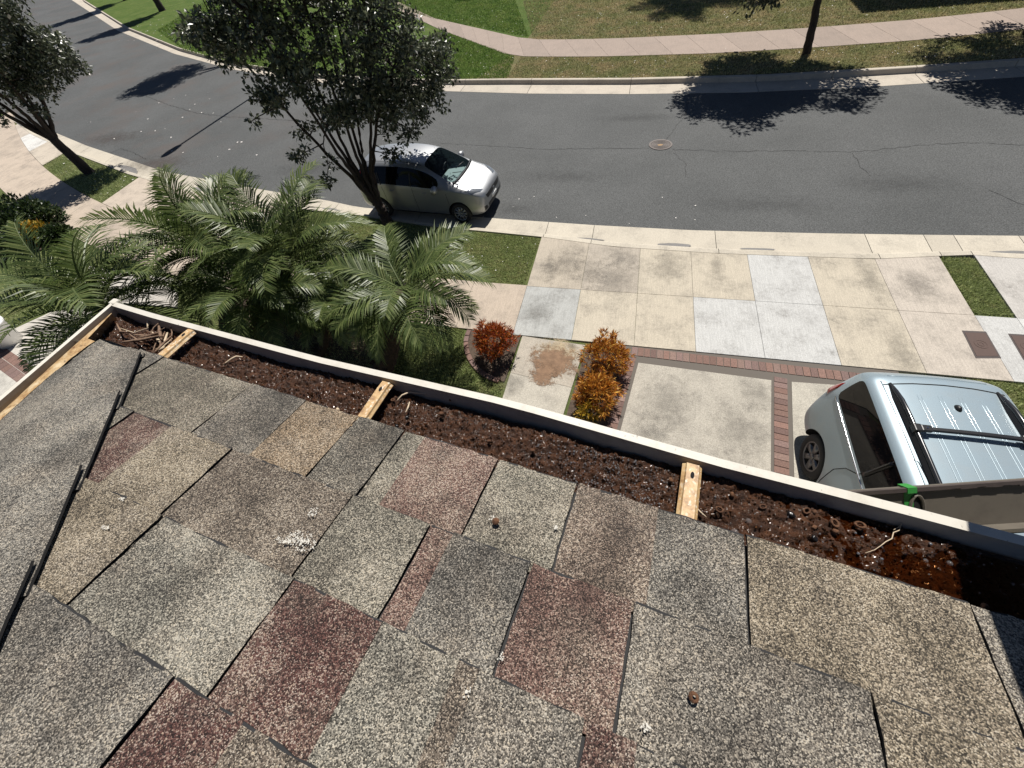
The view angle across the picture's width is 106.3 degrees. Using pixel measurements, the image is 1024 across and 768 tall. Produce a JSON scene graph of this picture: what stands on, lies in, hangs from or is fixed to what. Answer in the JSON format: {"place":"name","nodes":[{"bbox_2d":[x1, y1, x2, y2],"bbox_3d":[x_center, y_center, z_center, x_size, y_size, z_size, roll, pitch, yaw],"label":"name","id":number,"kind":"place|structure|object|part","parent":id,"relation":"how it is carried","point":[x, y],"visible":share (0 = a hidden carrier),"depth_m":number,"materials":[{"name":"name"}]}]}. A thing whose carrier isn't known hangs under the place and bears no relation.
{"place":"outdoors","nodes":[
{"label":"outdoors","id":0,"kind":"place"},
{"bbox_2d":[86,0,551,78],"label":"lawn","id":1,"kind":"structure","parent":0,"point":[146,17],"depth_m":29.70,"materials":[{"name":"green plant"}]},
{"bbox_2d":[153,0,165,11],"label":"street tree","id":2,"kind":"object","parent":1,"relation":"on","point":[159,6],"visible":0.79,"depth_m":38.19,"materials":[{"name":"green plant"}]},
{"bbox_2d":[375,30,513,78],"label":"verge grass","id":3,"kind":"structure","parent":1,"relation":"on","point":[477,64],"depth_m":18.54,"materials":[{"name":"green plant"}]},
{"bbox_2d":[377,0,528,36],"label":"verge grass","id":4,"kind":"structure","parent":0,"point":[467,19],"depth_m":24.05,"materials":[{"name":"green plant"}]},
{"bbox_2d":[0,0,1023,235],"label":"road","id":5,"kind":"structure","parent":0,"point":[943,158],"depth_m":12.15,"materials":[{"name":"grey asphalt"}]},
{"bbox_2d":[358,143,499,222],"bbox_3d":[-2.392,-5.895,11.056,3.996,1.526,2.180,11,57,15],"label":"parked car","id":6,"kind":"object","parent":5,"relation":"on","point":[430,178],"visible":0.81,"depth_m":10.57,"materials":[{"name":"silver metal"}]},
{"bbox_3d":[-3.199,-5.661,10.488,2.564,0.450,0.185,12,58,16],"label":"side window","id":7,"kind":"part","parent":6,"relation":"part of","materials":[{"name":"black glass"}]},
{"bbox_3d":[-2.754,-6.822,11.246,2.564,0.450,0.185,10,57,15],"label":"side window","id":8,"kind":"part","parent":6,"relation":"part of","materials":[{"name":"glass"}]},
{"bbox_2d":[12,120,1023,258],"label":"kerb","id":9,"kind":"structure","parent":5,"relation":"on","point":[863,246],"depth_m":9.30,"materials":[{"name":"concrete"}]},
{"bbox_2d":[72,0,1023,93],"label":"kerb","id":10,"kind":"structure","parent":5,"relation":"on","point":[923,74],"depth_m":14.23,"materials":[{"name":"concrete"}]},
{"bbox_2d":[649,139,671,149],"bbox_3d":[4.727,-7.619,12.221,0.720,0.014,0.720,7,56,13],"label":"manhole cover","id":11,"kind":"object","parent":5,"relation":"on","point":[660,144],"visible":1,"depth_m":12.21,"materials":[{"name":"metal"}]},
{"bbox_2d":[0,112,1023,382],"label":"sidewalk","id":12,"kind":"structure","parent":0,"point":[906,314],"depth_m":7.93,"materials":[{"name":"concrete"}]},
{"bbox_2d":[962,330,1000,357],"bbox_3d":[8.227,-0.687,6.743,0.383,0.036,0.667,7,56,13],"label":"meter lid","id":13,"kind":"object","parent":12,"relation":"on","point":[980,343],"visible":1,"depth_m":6.73,"materials":[{"name":"brown metal"}]},
{"bbox_2d":[1009,334,1023,359],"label":"meter lid","id":14,"kind":"object","parent":12,"relation":"on","point":[1017,340],"visible":1,"depth_m":6.68,"materials":[{"name":"brown metal"}]},
{"bbox_2d":[0,114,1023,416],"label":"lawn","id":15,"kind":"structure","parent":0,"point":[460,358],"depth_m":9.40,"materials":[{"name":"green plant"}]},
{"bbox_2d":[0,208,64,261],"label":"planting bed","id":16,"kind":"object","parent":15,"relation":"on","point":[40,249],"visible":0.07,"depth_m":12.67,"materials":[{"name":"soil"}]},
{"bbox_2d":[0,206,25,232],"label":"garden shrub","id":17,"kind":"object","parent":16,"relation":"on","point":[3,220],"visible":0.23,"depth_m":12.94,"materials":[{"name":"green plant"}]},
{"bbox_2d":[0,192,36,232],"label":"garden shrub","id":18,"kind":"object","parent":16,"relation":"on","point":[6,202],"visible":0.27,"depth_m":13.23,"materials":[{"name":"green plant"}]},
{"bbox_2d":[0,222,42,264],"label":"garden shrub","id":19,"kind":"object","parent":16,"relation":"on","point":[3,248],"visible":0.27,"depth_m":12.33,"materials":[{"name":"green plant"}]},
{"bbox_2d":[10,218,44,249],"bbox_3d":[-16.039,-5.037,12.812,1.406,0.846,1.422,7,56,13],"label":"garden shrub","id":20,"kind":"object","parent":16,"relation":"on","point":[37,223],"visible":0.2,"depth_m":12.67,"materials":[{"name":"yellow plant"}]},
{"bbox_2d":[14,194,70,223],"bbox_3d":[-16.336,-5.895,13.262,1.321,1.115,1.270,-29,56,-12],"label":"garden shrub","id":21,"kind":"object","parent":16,"relation":"on","point":[45,212],"visible":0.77,"depth_m":13.13,"materials":[{"name":"green plant"}]},
{"bbox_2d":[36,221,75,247],"bbox_3d":[-15.276,-5.029,12.780,1.154,0.651,1.188,7,56,13],"label":"garden shrub","id":22,"kind":"object","parent":16,"relation":"on","point":[55,230],"visible":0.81,"depth_m":12.64,"materials":[{"name":"green plant"}]},
{"bbox_2d":[0,237,123,322],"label":"lawn grass","id":23,"kind":"structure","parent":15,"relation":"on","point":[9,317],"depth_m":11.37,"materials":[{"name":"green plant"}]},
{"bbox_2d":[43,154,134,201],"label":"lawn grass","id":24,"kind":"structure","parent":15,"relation":"on","point":[80,177],"depth_m":15.69,"materials":[{"name":"green plant"}]},
{"bbox_2d":[0,0,94,175],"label":"street tree","id":25,"kind":"object","parent":24,"relation":"on","point":[27,51],"visible":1,"depth_m":13.64,"materials":[{"name":"green plant"}]},
{"bbox_2d":[0,266,178,395],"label":"side walkway","id":26,"kind":"structure","parent":15,"relation":"on","point":[11,373],"depth_m":9.67,"materials":[{"name":"concrete"}]},
{"bbox_2d":[0,316,22,348],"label":"planter pot","id":27,"kind":"object","parent":26,"relation":"on","point":[8,341],"visible":0.89,"depth_m":9.72,"materials":[{"name":"white ceramic"}]},
{"bbox_2d":[0,214,212,373],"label":"palm","id":28,"kind":"object","parent":15,"relation":"on","point":[87,290],"visible":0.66,"depth_m":6.00,"materials":[{"name":"green plant"}]},
{"bbox_2d":[15,124,292,239],"bbox_3d":[-17.558,-8.923,16.163,24.872,0.123,2.610,23,61,22],"label":"neighbour apron","id":29,"kind":"object","parent":15,"relation":"on","point":[42,152],"visible":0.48,"depth_m":14.62,"materials":[{"name":"concrete"}]},
{"bbox_2d":[74,163,294,328],"bbox_3d":[-5.707,-2.401,7.571,3.124,3.858,3.523,7,56,13],"label":"palm","id":30,"kind":"object","parent":15,"relation":"on","point":[182,229],"visible":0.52,"depth_m":6.70,"materials":[{"name":"green plant"}]},
{"bbox_2d":[172,215,329,347],"bbox_3d":[-4.461,-1.395,7.230,2.418,2.987,2.557,-37,58,-17],"label":"palm","id":31,"kind":"object","parent":15,"relation":"on","point":[259,329],"visible":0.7,"depth_m":6.57,"materials":[{"name":"green plant"}]},
{"bbox_2d":[230,299,372,368],"bbox_3d":[-4.927,-1.396,9.117,5.482,0.088,1.409,25,62,23],"label":"planting bed","id":32,"kind":"object","parent":15,"relation":"on","point":[337,358],"depth_m":8.49,"materials":[{"name":"soil"}]},
{"bbox_2d":[170,160,379,334],"bbox_3d":[-4.164,-2.215,7.516,3.237,3.420,3.177,35,66,27],"label":"palm","id":33,"kind":"object","parent":32,"relation":"on","point":[285,242],"visible":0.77,"depth_m":6.69,"materials":[{"name":"green plant"}]},
{"bbox_2d":[279,247,378,357],"bbox_3d":[-3.345,-1.368,7.453,1.989,2.324,2.049,-39,59,-19],"label":"palm","id":34,"kind":"object","parent":32,"relation":"on","point":[324,335],"visible":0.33,"depth_m":6.98,"materials":[{"name":"green plant"}]},
{"bbox_2d":[167,0,460,225],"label":"street tree","id":35,"kind":"object","parent":15,"relation":"on","point":[372,96],"visible":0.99,"depth_m":8.07,"materials":[{"name":"green plant"}]},
{"bbox_2d":[216,294,507,396],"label":"lawn grass","id":36,"kind":"structure","parent":15,"relation":"on","point":[440,368],"depth_m":7.96,"materials":[{"name":"green plant"}]},
{"bbox_2d":[320,219,497,372],"bbox_3d":[-1.654,-1.344,7.093,3.042,2.611,2.929,7,56,13],"label":"palm","id":37,"kind":"object","parent":15,"relation":"on","point":[398,306],"visible":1,"depth_m":6.34,"materials":[{"name":"green plant"}]},
{"bbox_2d":[278,212,539,284],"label":"lawn grass","id":38,"kind":"structure","parent":15,"relation":"on","point":[495,246],"depth_m":10.11,"materials":[{"name":"green plant"}]},
{"bbox_2d":[463,330,499,382],"bbox_3d":[-0.726,-0.548,7.873,0.373,0.060,1.607,-25,55,-10],"label":"bed edging","id":39,"kind":"object","parent":15,"relation":"on","point":[477,368],"visible":1,"depth_m":7.75,"materials":[{"name":"brick"}]},
{"bbox_2d":[463,330,520,381],"bbox_3d":[-0.507,-0.611,7.948,1.202,0.102,1.303,7,56,13],"label":"planting bed","id":40,"kind":"object","parent":15,"relation":"on","point":[499,367],"visible":0.53,"depth_m":7.77,"materials":[{"name":"soil"}]},
{"bbox_2d":[471,318,520,363],"bbox_3d":[-0.354,-0.911,7.537,0.956,0.989,0.943,-34,58,-16],"label":"croton bush","id":41,"kind":"object","parent":40,"relation":"on","point":[481,337],"visible":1,"depth_m":7.36,"materials":[{"name":"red plant"}]},
{"bbox_2d":[0,299,1023,767],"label":"house","id":42,"kind":"structure","parent":15,"relation":"on","point":[186,609],"depth_m":0.52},
{"bbox_2d":[277,530,315,550],"bbox_3d":[-0.336,0.241,0.596,0.074,0.007,0.030,7,56,13],"label":"bird dropping","id":43,"kind":"object","parent":42,"relation":"on","point":[293,540],"visible":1,"depth_m":0.59,"materials":[{"name":"white"}]},
{"bbox_2d":[492,517,498,524],"bbox_3d":[-0.026,0.216,0.607,0.012,0.003,0.011,7,56,13],"label":"seed husk","id":44,"kind":"object","parent":42,"relation":"on","point":[495,520],"visible":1,"depth_m":0.61,"materials":[{"name":"brown plant"}]},
{"bbox_2d":[97,314,1023,594],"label":"gutter sludge","id":45,"kind":"object","parent":42,"relation":"on","point":[743,508],"visible":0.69,"depth_m":0.74,"materials":[{"name":"brown soil"}]},
{"bbox_2d":[116,323,128,332],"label":"twig","id":46,"kind":"object","parent":45,"relation":"on","point":[120,330],"visible":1,"depth_m":1.07,"materials":[{"name":"brown wood"}]},
{"bbox_2d":[122,335,159,342],"bbox_3d":[-1.001,-0.119,1.035,0.116,0.012,0.011,-5,55,4],"label":"twig","id":47,"kind":"object","parent":45,"relation":"on","point":[142,339],"visible":1,"depth_m":1.03,"materials":[{"name":"brown wood"}]},
{"bbox_2d":[137,332,157,337],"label":"twig","id":48,"kind":"object","parent":45,"relation":"on","point":[151,334],"visible":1,"depth_m":1.04,"materials":[{"name":"brown wood"}]},
{"bbox_2d":[158,324,162,340],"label":"twig","id":49,"kind":"object","parent":45,"relation":"on","point":[160,333],"visible":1,"depth_m":1.04,"materials":[{"name":"brown wood"}]},
{"bbox_2d":[157,332,167,351],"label":"twig","id":50,"kind":"object","parent":45,"relation":"on","point":[163,346],"visible":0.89,"depth_m":1.03,"materials":[{"name":"beige wood"}]},
{"bbox_2d":[153,335,172,352],"bbox_3d":[-0.923,-0.105,1.015,0.006,0.011,0.069,-1,55,7],"label":"twig","id":51,"kind":"object","parent":45,"relation":"on","point":[162,344],"visible":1,"depth_m":1.01,"materials":[{"name":"brown wood"}]},
{"bbox_2d":[223,356,242,364],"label":"twig","id":52,"kind":"object","parent":45,"relation":"on","point":[234,357],"visible":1,"depth_m":0.97,"materials":[{"name":"beige wood"}]},
{"bbox_2d":[397,391,424,400],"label":"twig","id":53,"kind":"object","parent":45,"relation":"on","point":[408,393],"visible":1,"depth_m":0.84,"materials":[{"name":"beige wood"}]},
{"bbox_2d":[96,315,1023,606],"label":"gutter grains","id":54,"kind":"object","parent":45,"relation":"on","point":[524,447],"visible":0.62,"depth_m":0.75},
{"bbox_2d":[184,342,1016,574],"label":"water beads","id":55,"kind":"object","parent":45,"relation":"on","point":[836,556],"visible":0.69,"depth_m":0.70},
{"bbox_2d":[715,506,723,513],"bbox_3d":[0.345,0.209,0.639,0.014,0.007,0.012,7,56,13],"label":"seed pod","id":56,"kind":"object","parent":45,"relation":"on","point":[718,511],"visible":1,"depth_m":0.64,"materials":[{"name":"brown plant"}]},
{"bbox_2d":[759,504,766,509],"bbox_3d":[0.414,0.203,0.634,0.011,0.008,0.010,-31,57,-14],"label":"seed pod","id":57,"kind":"object","parent":45,"relation":"on","point":[764,505],"visible":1,"depth_m":0.63,"materials":[{"name":"brown plant"}]},
{"bbox_2d":[787,511,794,517],"bbox_3d":[0.453,0.211,0.623,0.011,0.008,0.011,7,56,13],"label":"seed pod","id":58,"kind":"object","parent":45,"relation":"on","point":[790,514],"visible":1,"depth_m":0.62,"materials":[{"name":"black"}]},
{"bbox_2d":[802,507,810,513],"bbox_3d":[0.478,0.206,0.623,0.012,0.008,0.012,7,56,13],"label":"seed pod","id":59,"kind":"object","parent":45,"relation":"on","point":[808,509],"visible":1,"depth_m":0.62,"materials":[{"name":"brown plant"}]},
{"bbox_2d":[811,535,817,541],"bbox_3d":[0.472,0.241,0.599,0.010,0.009,0.011,7,56,13],"label":"seed pod","id":60,"kind":"object","parent":45,"relation":"on","point":[814,538],"visible":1,"depth_m":0.60,"materials":[{"name":"black"}]},
{"bbox_2d":[829,518,839,527],"bbox_3d":[0.511,0.220,0.608,0.013,0.006,0.016,7,56,13],"label":"seed pod","id":61,"kind":"object","parent":45,"relation":"on","point":[836,521],"visible":1,"depth_m":0.61,"materials":[{"name":"brown plant"}]},
{"bbox_2d":[832,529,839,533],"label":"seed pod","id":62,"kind":"object","parent":45,"relation":"on","point":[835,531],"visible":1,"depth_m":0.60,"materials":[{"name":"brown plant"}]},
{"bbox_2d":[866,524,901,552],"bbox_3d":[0.573,0.238,0.588,0.086,0.001,0.008,-28,56,-12],"label":"fibre","id":63,"kind":"object","parent":45,"relation":"on","point":[889,539],"visible":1,"depth_m":0.59,"materials":[{"name":"beige plant"}]},
{"bbox_2d":[640,721,652,732],"bbox_3d":[0.148,0.380,0.424,0.009,0.002,0.010,-38,59,-18],"label":"bird dropping","id":64,"kind":"object","parent":42,"relation":"on","point":[646,729],"visible":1,"depth_m":0.42,"materials":[{"name":"grey"}]},
{"bbox_2d":[688,691,698,703],"bbox_3d":[0.208,0.359,0.440,0.012,0.003,0.011,7,56,13],"label":"seed husk","id":65,"kind":"object","parent":42,"relation":"on","point":[691,699],"visible":1,"depth_m":0.44,"materials":[{"name":"brown plant"}]},
{"bbox_2d":[775,494,1023,619],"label":"gutter water","id":66,"kind":"structure","parent":42,"relation":"in","point":[987,580],"depth_m":0.56,"materials":[{"name":"brown liquid"}]},
{"bbox_2d":[853,521,866,528],"bbox_3d":[0.546,0.221,0.603,0.015,0.010,0.013,7,56,13],"label":"seed pod","id":67,"kind":"object","parent":66,"relation":"on","point":[855,523],"visible":1,"depth_m":0.60,"materials":[{"name":"brown plant"}]},
{"bbox_2d":[980,603,989,609],"bbox_3d":[0.651,0.306,0.529,0.007,0.010,0.010,7,56,13],"label":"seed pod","id":68,"kind":"object","parent":66,"relation":"on","point":[984,606],"visible":0.81,"depth_m":0.53,"materials":[{"name":"brown plant"}]},
{"bbox_2d":[847,478,1023,532],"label":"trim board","id":69,"kind":"object","parent":42,"relation":"attached to","point":[997,504],"depth_m":0.87,"materials":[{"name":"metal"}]},
{"bbox_2d":[566,350,621,426],"bbox_3d":[1.563,0.040,7.204,0.776,0.103,1.763,13,58,16],"label":"planting bed","id":70,"kind":"object","parent":15,"relation":"on","point":[571,411],"visible":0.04,"depth_m":7.10,"materials":[{"name":"soil"}]},
{"bbox_2d":[574,399,602,423],"bbox_3d":[1.306,0.496,6.560,0.528,0.593,0.571,32,65,26],"label":"croton sprout","id":71,"kind":"object","parent":70,"relation":"on","point":[586,414],"visible":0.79,"depth_m":6.49,"materials":[{"name":"yellow plant"}]},
{"bbox_2d":[571,368,625,420],"bbox_3d":[1.498,0.089,6.633,0.913,0.900,0.951,31,64,26],"label":"croton bush","id":72,"kind":"object","parent":70,"relation":"on","point":[586,390],"visible":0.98,"depth_m":6.51,"materials":[{"name":"orange plant"}]},
{"bbox_2d":[577,326,635,379],"bbox_3d":[1.716,-0.476,6.989,0.958,0.920,0.991,-32,57,-14],"label":"croton bush","id":73,"kind":"object","parent":70,"relation":"on","point":[598,346],"visible":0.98,"depth_m":6.87,"materials":[{"name":"orange plant"}]},
{"bbox_2d":[942,256,1014,315],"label":"lawn grass","id":74,"kind":"structure","parent":15,"relation":"on","point":[999,308],"depth_m":7.47,"materials":[{"name":"green plant"}]},
{"bbox_2d":[949,376,1023,415],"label":"lawn grass","id":75,"kind":"structure","parent":15,"relation":"on","point":[1011,392],"depth_m":6.22,"materials":[{"name":"green plant"}]},
{"bbox_2d":[503,336,584,414],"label":"entry path","id":76,"kind":"structure","parent":0,"point":[543,373],"depth_m":7.43,"materials":[{"name":"concrete"}]},
{"bbox_2d":[397,2,1023,56],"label":"sidewalk","id":77,"kind":"structure","parent":0,"point":[935,27],"depth_m":16.07,"materials":[{"name":"beige concrete"}]},
{"bbox_2d":[477,0,1023,78],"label":"dry lawn","id":78,"kind":"structure","parent":0,"point":[516,59],"depth_m":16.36,"materials":[{"name":"green plant"}]},
{"bbox_2d":[458,1,946,41],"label":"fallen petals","id":79,"kind":"object","parent":78,"relation":"on","point":[703,7],"visible":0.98,"depth_m":18.86,"materials":[{"name":"white"}]},
{"bbox_2d":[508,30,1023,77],"bbox_3d":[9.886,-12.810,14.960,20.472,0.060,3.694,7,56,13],"label":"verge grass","id":80,"kind":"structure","parent":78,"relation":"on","point":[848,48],"depth_m":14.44,"materials":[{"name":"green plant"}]},
{"bbox_2d":[732,0,821,54],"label":"street tree","id":81,"kind":"object","parent":78,"relation":"on","point":[808,43],"visible":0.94,"depth_m":13.78,"materials":[{"name":"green plant"}]},
{"bbox_2d":[537,40,1020,76],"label":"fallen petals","id":82,"kind":"object","parent":78,"relation":"on","point":[770,66],"visible":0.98,"depth_m":14.75,"materials":[{"name":"white"}]},
{"bbox_2d":[607,346,898,482],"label":"driveway","id":83,"kind":"structure","parent":0,"point":[749,411],"depth_m":6.66,"materials":[{"name":"concrete"}]},
{"bbox_2d":[799,372,1023,535],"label":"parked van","id":84,"kind":"object","parent":83,"relation":"on","point":[867,430],"visible":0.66,"depth_m":4.43,"materials":[{"name":"white paint"}]},
{"bbox_3d":[4.138,1.234,4.247,0.116,0.449,2.979,6,56,12],"label":"side window","id":85,"kind":"part","parent":84,"relation":"part of","materials":[{"name":"black glass"}]}
]}

